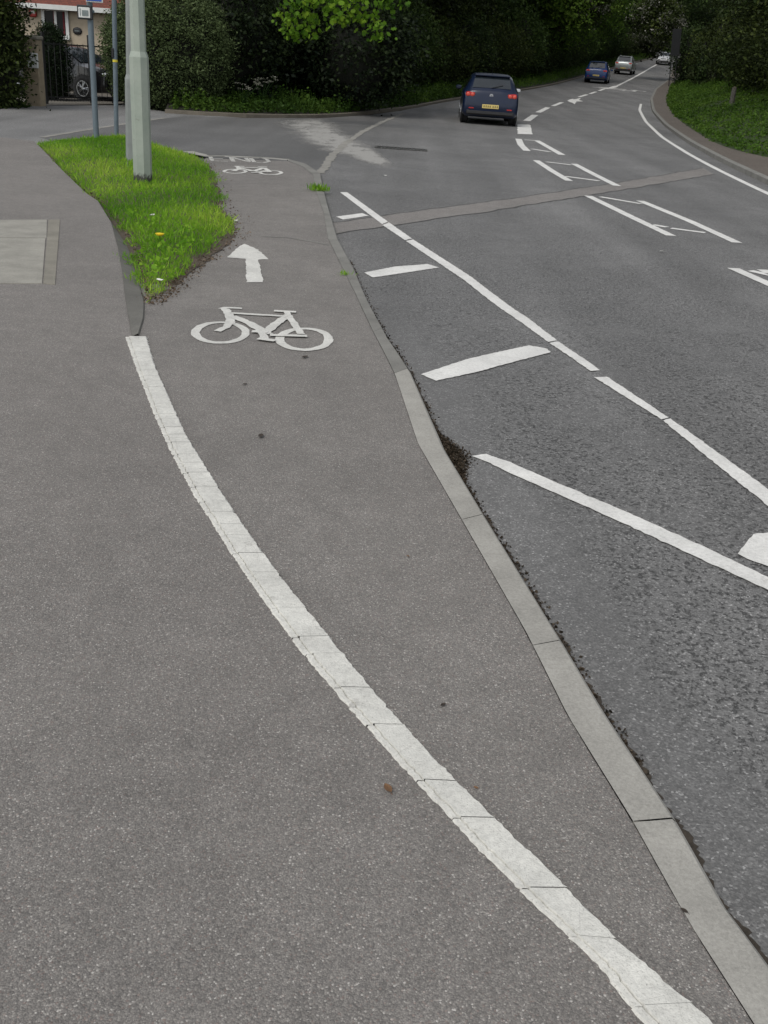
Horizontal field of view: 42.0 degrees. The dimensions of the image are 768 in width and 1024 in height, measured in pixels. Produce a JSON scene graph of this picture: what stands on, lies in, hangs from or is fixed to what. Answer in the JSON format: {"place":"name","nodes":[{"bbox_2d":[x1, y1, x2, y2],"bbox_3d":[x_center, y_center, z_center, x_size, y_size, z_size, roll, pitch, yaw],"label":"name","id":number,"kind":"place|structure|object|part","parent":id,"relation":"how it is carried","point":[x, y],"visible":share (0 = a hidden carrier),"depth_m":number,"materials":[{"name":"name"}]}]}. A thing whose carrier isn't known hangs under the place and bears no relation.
{"place":"outdoors","nodes":[
{"label":"outdoors","id":0,"kind":"place"},
{"bbox_2d":[17,91,123,104],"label":"driveway","id":1,"kind":"structure","parent":0,"point":[79,102],"depth_m":29.01,"materials":[{"name":"grey asphalt"}]},
{"bbox_2d":[30,18,82,98],"bbox_3d":[-9.460,-12.813,28.526,1.626,2.309,1.567,4,24,0],"label":"conifer bush","id":2,"kind":"object","parent":1,"relation":"on","point":[52,32],"visible":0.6,"depth_m":28.27,"materials":[{"name":"green plant"}]},
{"bbox_2d":[17,45,122,99],"bbox_3d":[-9.783,-13.706,30.825,4.225,1.740,2.200,13,26,20],"label":"driveway car","id":3,"kind":"object","parent":1,"relation":"on","point":[80,75],"visible":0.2,"depth_m":29.81,"materials":[{"name":"black paint"}]},
{"bbox_2d":[40,32,113,103],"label":"iron gate","id":4,"kind":"structure","parent":1,"relation":"on","point":[45,80],"depth_m":27.74,"materials":[{"name":"black metal"}]},
{"bbox_2d":[36,132,239,302],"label":"verge","id":5,"kind":"structure","parent":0,"point":[130,248],"depth_m":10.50,"materials":[{"name":"green plant"}]},
{"bbox_2d":[77,0,102,143],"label":"sign post","id":6,"kind":"object","parent":5,"relation":"on","point":[85,12],"visible":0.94,"depth_m":16.87,"materials":[{"name":"metal"}]},
{"bbox_2d":[111,0,118,135],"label":"sign post","id":7,"kind":"object","parent":5,"relation":"on","point":[114,57],"visible":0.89,"depth_m":17.75,"materials":[{"name":"grey metal"}]},
{"bbox_2d":[125,0,132,165],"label":"lamp post","id":8,"kind":"object","parent":5,"relation":"on","point":[129,148],"visible":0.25,"depth_m":14.08,"materials":[{"name":"grey paint"}]},
{"bbox_2d":[129,0,151,189],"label":"lamp post","id":9,"kind":"object","parent":5,"relation":"on","point":[140,106],"visible":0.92,"depth_m":11.95,"materials":[{"name":"grey metal"}]},
{"bbox_2d":[66,163,253,304],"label":"leaf litter","id":10,"kind":"object","parent":5,"relation":"on","point":[147,297],"visible":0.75,"depth_m":8.13,"materials":[{"name":"brown plant"}]},
{"bbox_2d":[125,207,208,277],"bbox_3d":[-1.926,-2.444,8.919,0.675,0.098,3.445,-3,25,-15],"label":"clover","id":11,"kind":"object","parent":5,"relation":"on","point":[144,246],"visible":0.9,"depth_m":8.45,"materials":[{"name":"green plant"}]},
{"bbox_2d":[0,104,401,174],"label":"side road","id":12,"kind":"structure","parent":0,"point":[248,137],"depth_m":21.85,"materials":[{"name":"grey asphalt"}]},
{"bbox_2d":[0,103,30,108],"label":"hedge grass","id":13,"kind":"structure","parent":12,"relation":"on","point":[22,105],"depth_m":25.37,"materials":[{"name":"green plant"}]},
{"bbox_2d":[0,0,50,110],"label":"hedge","id":14,"kind":"object","parent":12,"relation":"on","point":[13,61],"visible":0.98,"depth_m":24.59,"materials":[{"name":"green plant"}]},
{"bbox_2d":[22,35,45,105],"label":"gate pier","id":15,"kind":"structure","parent":12,"relation":"on","point":[39,99],"depth_m":26.13,"materials":[{"name":"stone"}]},
{"bbox_2d":[95,0,240,111],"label":"rounded shrub","id":16,"kind":"object","parent":12,"relation":"on","point":[187,41],"visible":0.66,"depth_m":27.57,"materials":[{"name":"green plant"}]},
{"bbox_2d":[0,137,650,1023],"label":"footway","id":17,"kind":"structure","parent":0,"point":[206,817],"depth_m":2.39,"materials":[{"name":"grey asphalt"}]},
{"bbox_2d":[0,219,59,284],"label":"access cover","id":18,"kind":"object","parent":17,"relation":"on","point":[22,246],"visible":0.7,"depth_m":8.10,"materials":[{"name":"concrete"}]},
{"bbox_2d":[21,103,753,1023],"bbox_3d":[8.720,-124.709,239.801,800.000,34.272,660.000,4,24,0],"label":"ground","id":19,"kind":"structure","parent":0,"point":[555,691],"depth_m":3.13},
{"bbox_2d":[11,0,123,54],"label":"house","id":20,"kind":"structure","parent":19,"relation":"on","point":[62,14],"depth_m":36.16,"materials":[{"name":"ceramic"}]},
{"bbox_2d":[41,9,70,39],"bbox_3d":[-11.909,-17.673,36.213,1.045,0.984,0.175,4,24,0],"label":"window","id":21,"kind":"structure","parent":20,"relation":"in","point":[60,17],"depth_m":36.16,"materials":[{"name":"white glass"}]},
{"bbox_2d":[384,783,391,793],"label":"fallen leaf","id":22,"kind":"object","parent":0,"point":[387,787],"visible":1,"depth_m":2.41,"materials":[{"name":"brown plant"}]},
{"bbox_2d":[96,43,680,113],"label":"woodland floor","id":23,"kind":"structure","parent":0,"point":[307,112],"depth_m":33.73,"materials":[{"name":"green plant"}]},
{"bbox_2d":[170,98,240,112],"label":"driveway weeds","id":24,"kind":"object","parent":23,"relation":"on","point":[190,105],"visible":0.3,"depth_m":27.82,"materials":[{"name":"green plant"}]},
{"bbox_2d":[234,81,262,104],"bbox_3d":[-3.822,-11.841,28.335,0.755,0.735,0.826,6,24,5],"label":"cow parsley","id":25,"kind":"object","parent":23,"relation":"on","point":[245,96],"visible":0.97,"depth_m":28.32,"materials":[{"name":"white plant"}]},
{"bbox_2d":[205,0,317,99],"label":"thicket bush","id":26,"kind":"object","parent":23,"relation":"on","point":[259,50],"visible":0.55,"depth_m":29.55,"materials":[{"name":"green plant"}]},
{"bbox_2d":[251,75,277,104],"bbox_3d":[-3.414,-12.167,28.922,0.754,0.896,0.884,4,24,0],"label":"cow parsley","id":27,"kind":"object","parent":23,"relation":"on","point":[263,94],"visible":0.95,"depth_m":28.80,"materials":[{"name":"white plant"}]},
{"bbox_2d":[261,0,334,97],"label":"thicket bush","id":28,"kind":"object","parent":23,"relation":"on","point":[293,80],"visible":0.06,"depth_m":31.96,"materials":[{"name":"green plant"}]},
{"bbox_2d":[168,77,468,113],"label":"roadside weeds","id":29,"kind":"object","parent":23,"relation":"on","point":[287,102],"visible":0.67,"depth_m":30.34,"materials":[{"name":"green plant"}]},
{"bbox_2d":[271,0,410,102],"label":"maple tree","id":30,"kind":"object","parent":23,"relation":"on","point":[310,20],"visible":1,"depth_m":25.84,"materials":[{"name":"green plant"}]},
{"bbox_2d":[282,0,441,115],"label":"thicket bush","id":31,"kind":"object","parent":23,"relation":"on","point":[349,63],"visible":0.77,"depth_m":31.49,"materials":[{"name":"green plant"}]},
{"bbox_2d":[394,42,436,86],"bbox_3d":[-0.018,-20.955,45.803,5.152,4.022,4.794,5,24,3],"label":"thicket bush","id":32,"kind":"object","parent":23,"relation":"on","point":[413,72],"visible":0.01,"depth_m":45.65,"materials":[{"name":"green plant"}]},
{"bbox_2d":[390,0,441,86],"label":"thicket bush","id":33,"kind":"object","parent":23,"relation":"on","point":[419,40],"visible":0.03,"depth_m":42.45,"materials":[{"name":"green plant"}]},
{"bbox_2d":[405,0,434,11],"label":"broadleaf tree","id":34,"kind":"object","parent":23,"relation":"on","point":[425,1],"visible":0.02,"depth_m":49.47,"materials":[{"name":"green plant"}]},
{"bbox_2d":[396,0,468,86],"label":"thicket bush","id":35,"kind":"object","parent":23,"relation":"on","point":[428,30],"visible":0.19,"depth_m":47.95,"materials":[{"name":"green plant"}]},
{"bbox_2d":[414,24,461,85],"bbox_3d":[1.512,-23.587,51.859,4.532,3.766,4.870,20,29,32],"label":"thicket bush","id":36,"kind":"object","parent":23,"relation":"on","point":[438,74],"visible":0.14,"depth_m":51.53,"materials":[{"name":"green plant"}]},
{"bbox_2d":[506,0,558,24],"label":"broadleaf tree","id":37,"kind":"object","parent":23,"relation":"on","point":[539,10],"visible":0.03,"depth_m":80.54,"materials":[{"name":"green plant"}]},
{"bbox_2d":[538,21,561,77],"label":"thicket bush","id":38,"kind":"object","parent":23,"relation":"on","point":[548,62],"visible":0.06,"depth_m":81.32,"materials":[{"name":"green plant"}]},
{"bbox_2d":[454,50,670,87],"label":"roadside weeds","id":39,"kind":"object","parent":23,"relation":"on","point":[530,80],"visible":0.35,"depth_m":82.21,"materials":[{"name":"green plant"}]},
{"bbox_2d":[519,0,607,56],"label":"roadside tree","id":40,"kind":"object","parent":23,"relation":"on","point":[560,6],"visible":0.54,"depth_m":80.85,"materials":[{"name":"green plant"}]},
{"bbox_2d":[551,0,621,49],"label":"hawthorn tree","id":41,"kind":"object","parent":23,"relation":"on","point":[600,6],"visible":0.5,"depth_m":81.03,"materials":[{"name":"green plant"}]},
{"bbox_2d":[588,23,607,61],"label":"thicket bush","id":42,"kind":"object","parent":23,"relation":"on","point":[597,44],"visible":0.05,"depth_m":107.26,"materials":[{"name":"green plant"}]},
{"bbox_2d":[603,22,624,60],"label":"thicket bush","id":43,"kind":"object","parent":23,"relation":"on","point":[613,52],"visible":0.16,"depth_m":118.24,"materials":[{"name":"green plant"}]},
{"bbox_2d":[588,0,641,49],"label":"roadside tree","id":44,"kind":"object","parent":23,"relation":"on","point":[619,6],"visible":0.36,"depth_m":106.85,"materials":[{"name":"green plant"}]},
{"bbox_2d":[604,12,632,58],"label":"thicket bush","id":45,"kind":"object","parent":23,"relation":"on","point":[620,33],"visible":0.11,"depth_m":120.95,"materials":[{"name":"green plant"}]},
{"bbox_2d":[615,19,631,56],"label":"thicket bush","id":46,"kind":"object","parent":23,"relation":"on","point":[625,42],"visible":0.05,"depth_m":124.52,"materials":[{"name":"green plant"}]},
{"bbox_2d":[624,6,634,26],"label":"broadleaf tree","id":47,"kind":"object","parent":23,"relation":"on","point":[627,22],"visible":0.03,"depth_m":133.37,"materials":[{"name":"green plant"}]},
{"bbox_2d":[623,29,636,55],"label":"thicket bush","id":48,"kind":"object","parent":23,"relation":"on","point":[629,50],"visible":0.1,"depth_m":127.14,"materials":[{"name":"green plant"}]},
{"bbox_2d":[625,25,642,54],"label":"thicket bush","id":49,"kind":"object","parent":23,"relation":"on","point":[632,43],"visible":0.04,"depth_m":132.02,"materials":[{"name":"green plant"}]},
{"bbox_2d":[680,0,696,26],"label":"broadleaf tree","id":50,"kind":"object","parent":23,"relation":"on","point":[689,5],"visible":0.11,"depth_m":163.66,"materials":[{"name":"green plant"}]},
{"bbox_2d":[677,0,702,28],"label":"broadleaf tree","id":51,"kind":"object","parent":23,"relation":"on","point":[696,8],"visible":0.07,"depth_m":168.23,"materials":[{"name":"green plant"}]},
{"bbox_2d":[682,0,709,35],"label":"broadleaf tree","id":52,"kind":"object","parent":23,"relation":"on","point":[699,15],"visible":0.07,"depth_m":175.59,"materials":[{"name":"green plant"}]},
{"bbox_2d":[685,0,711,26],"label":"broadleaf tree","id":53,"kind":"object","parent":23,"relation":"on","point":[701,5],"visible":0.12,"depth_m":171.90,"materials":[{"name":"green plant"}]},
{"bbox_2d":[682,0,717,27],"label":"broadleaf tree","id":54,"kind":"object","parent":23,"relation":"on","point":[706,17],"visible":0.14,"depth_m":179.87,"materials":[{"name":"green plant"}]},
{"bbox_2d":[688,0,722,29],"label":"broadleaf tree","id":55,"kind":"object","parent":23,"relation":"on","point":[710,21],"visible":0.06,"depth_m":183.38,"materials":[{"name":"green plant"}]},
{"bbox_2d":[126,156,752,1023],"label":"cycle path","id":56,"kind":"structure","parent":0,"point":[324,502],"depth_m":3.44,"materials":[{"name":"asphalt"}]},
{"bbox_2d":[286,56,767,964],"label":"road","id":57,"kind":"structure","parent":0,"point":[566,290],"depth_m":5.93,"materials":[{"name":"grey asphalt"}]},
{"bbox_2d":[375,146,426,150],"bbox_3d":[0.360,-7.685,21.140,1.110,0.013,0.450,4,24,0],"label":"drain grate","id":58,"kind":"object","parent":57,"relation":"on","point":[400,148],"visible":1,"depth_m":21.07,"materials":[{"name":"metal"}]},
{"bbox_2d":[165,58,651,117],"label":"side road kerb","id":59,"kind":"structure","parent":57,"relation":"on","point":[252,115],"depth_m":29.99,"materials":[{"name":"grey concrete"}]},
{"bbox_2d":[98,151,767,1023],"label":"kerb","id":60,"kind":"structure","parent":57,"relation":"on","point":[736,957],"depth_m":2.72,"materials":[{"name":"concrete"}]},
{"bbox_2d":[306,183,329,191],"bbox_3d":[-0.900,-4.359,13.372,0.359,0.126,0.253,4,24,0],"label":"grass tuft","id":61,"kind":"object","parent":60,"relation":"on","point":[314,186],"visible":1,"depth_m":13.37,"materials":[{"name":"green plant"}]},
{"bbox_2d":[339,269,357,274],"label":"grass tuft","id":62,"kind":"object","parent":60,"relation":"on","point":[344,272],"visible":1,"depth_m":8.33,"materials":[{"name":"green plant"}]},
{"bbox_2d":[456,67,520,125],"bbox_3d":[3.482,-13.872,33.267,2.200,1.740,4.231,5,24,1],"label":"hatchback car","id":63,"kind":"object","parent":57,"relation":"on","point":[491,95],"visible":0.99,"depth_m":31.47,"materials":[{"name":"blue paint"}]},
{"bbox_3d":[3.409,-13.497,31.448,1.203,0.316,0.294,5,24,1],"label":"rear window","id":64,"kind":"part","parent":63,"relation":"part of","materials":[{"name":"grey glass"}]},
{"bbox_2d":[350,261,653,774],"bbox_3d":[0.152,-0.825,5.859,0.145,0.109,7.349,0,25,-9],"label":"kerb grit","id":65,"kind":"object","parent":57,"relation":"on","point":[458,459],"visible":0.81,"depth_m":4.41,"materials":[{"name":"grey gravel"}]},
{"bbox_2d":[584,61,612,83],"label":"hatchback car","id":66,"kind":"object","parent":57,"relation":"on","point":[597,70],"visible":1,"depth_m":81.68,"materials":[{"name":"blue paint"}]},
{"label":"rear window","id":67,"kind":"part","parent":66,"relation":"part of","materials":[{"name":"grey glass"}]},
{"bbox_2d":[614,55,637,74],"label":"estate car","id":68,"kind":"object","parent":57,"relation":"on","point":[626,63],"visible":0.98,"depth_m":100.35,"materials":[{"name":"silver metal"}]},
{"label":"rear window","id":69,"kind":"part","parent":68,"relation":"part of","materials":[{"name":"grey glass"}]},
{"bbox_2d":[656,52,670,64],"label":"saloon car","id":70,"kind":"object","parent":57,"relation":"on","point":[663,59],"visible":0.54,"depth_m":124.66,"materials":[{"name":"silver metal"}]},
{"bbox_2d":[650,69,767,184],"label":"kerb","id":71,"kind":"structure","parent":57,"relation":"on","point":[756,175],"depth_m":25.37,"materials":[{"name":"concrete"}]},
{"bbox_2d":[653,70,767,175],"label":"footway","id":72,"kind":"structure","parent":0,"point":[757,163],"depth_m":30.03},
{"bbox_2d":[666,76,767,156],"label":"grass bank","id":73,"kind":"structure","parent":0,"point":[747,137],"depth_m":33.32,"materials":[{"name":"green plant"}]},
{"bbox_2d":[622,0,693,62],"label":"hawthorn tree","id":74,"kind":"object","parent":73,"relation":"on","point":[662,14],"visible":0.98,"depth_m":91.93,"materials":[{"name":"green plant"}]},
{"bbox_2d":[668,29,681,85],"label":"road sign","id":75,"kind":"object","parent":73,"relation":"on","point":[676,41],"visible":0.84,"depth_m":82.77,"materials":[{"name":"grey metal"}]},
{"bbox_2d":[665,18,706,84],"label":"verge bush","id":76,"kind":"object","parent":73,"relation":"on","point":[685,46],"visible":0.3,"depth_m":85.17,"materials":[{"name":"green plant"}]},
{"bbox_2d":[689,45,717,86],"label":"verge bush","id":77,"kind":"object","parent":73,"relation":"on","point":[703,76],"visible":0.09,"depth_m":69.15,"materials":[{"name":"green plant"}]},
{"bbox_2d":[680,18,728,83],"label":"verge bush","id":78,"kind":"object","parent":73,"relation":"on","point":[695,50],"visible":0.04,"depth_m":74.39,"materials":[{"name":"green plant"}]},
{"bbox_2d":[681,10,736,83],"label":"verge bush","id":79,"kind":"object","parent":73,"relation":"on","point":[718,27],"visible":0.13,"depth_m":71.50,"materials":[{"name":"green plant"}]},
{"bbox_2d":[693,20,732,81],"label":"bank bush","id":80,"kind":"object","parent":73,"relation":"on","point":[713,51],"visible":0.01,"depth_m":65.66,"materials":[{"name":"green plant"}]},
{"bbox_2d":[696,16,733,69],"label":"bank bush","id":81,"kind":"object","parent":73,"relation":"on","point":[715,41],"visible":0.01,"depth_m":68.29,"materials":[{"name":"green plant"}]},
{"bbox_2d":[690,13,750,82],"bbox_3d":[22.793,-28.496,61.737,6.157,5.154,6.916,-10,28,-29],"label":"bank bush","id":82,"kind":"object","parent":73,"relation":"on","point":[712,69],"visible":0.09,"depth_m":62.30,"materials":[{"name":"green plant"}]},
{"bbox_2d":[712,25,740,79],"bbox_3d":[21.893,-26.589,58.468,5.054,4.302,5.572,24,31,37],"label":"bank bush","id":83,"kind":"object","parent":73,"relation":"on","point":[723,65],"visible":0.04,"depth_m":58.89,"materials":[{"name":"green plant"}]},
{"bbox_2d":[706,17,750,86],"bbox_3d":[19.212,-22.535,49.082,5.595,4.650,6.285,-19,33,-41],"label":"bank bush","id":84,"kind":"object","parent":73,"relation":"on","point":[733,56],"visible":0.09,"depth_m":49.70,"materials":[{"name":"green plant"}]},
{"bbox_2d":[718,0,742,18],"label":"tree","id":85,"kind":"object","parent":73,"relation":"on","point":[727,13],"visible":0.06,"depth_m":74.03,"materials":[{"name":"green plant"}]},
{"bbox_2d":[694,0,767,53],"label":"overhanging tree","id":86,"kind":"object","parent":73,"relation":"on","point":[737,10],"visible":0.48,"depth_m":45.88,"materials":[{"name":"green plant"}]},
{"bbox_2d":[702,6,763,87],"bbox_3d":[20.146,-24.134,52.007,5.894,5.341,6.621,3,24,-1],"label":"bank bush","id":87,"kind":"object","parent":73,"relation":"on","point":[729,70],"visible":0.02,"depth_m":52.55,"materials":[{"name":"green plant"}]},
{"bbox_2d":[729,87,736,103],"bbox_3d":[14.692,-17.364,42.188,0.213,1.080,0.217,4,24,0],"label":"marker post","id":88,"kind":"object","parent":73,"relation":"on","point":[733,94],"visible":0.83,"depth_m":42.04,"materials":[{"name":"grey wood"}]},
{"bbox_2d":[720,0,767,97],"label":"bank bush","id":89,"kind":"object","parent":73,"relation":"on","point":[753,76],"visible":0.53,"depth_m":41.98,"materials":[{"name":"green plant"}]},
{"bbox_2d":[720,0,767,92],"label":"bank bush","id":90,"kind":"object","parent":73,"relation":"on","point":[745,44],"visible":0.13,"depth_m":45.76,"materials":[{"name":"green plant"}]},
{"bbox_2d":[729,7,767,101],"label":"bank bush","id":91,"kind":"object","parent":73,"relation":"on","point":[764,50],"visible":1,"depth_m":35.42,"materials":[{"name":"green plant"}]},
{"bbox_2d":[735,28,767,88],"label":"bank bush","id":92,"kind":"object","parent":73,"relation":"on","point":[762,60],"visible":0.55,"depth_m":39.33,"materials":[{"name":"green plant"}]}
]}

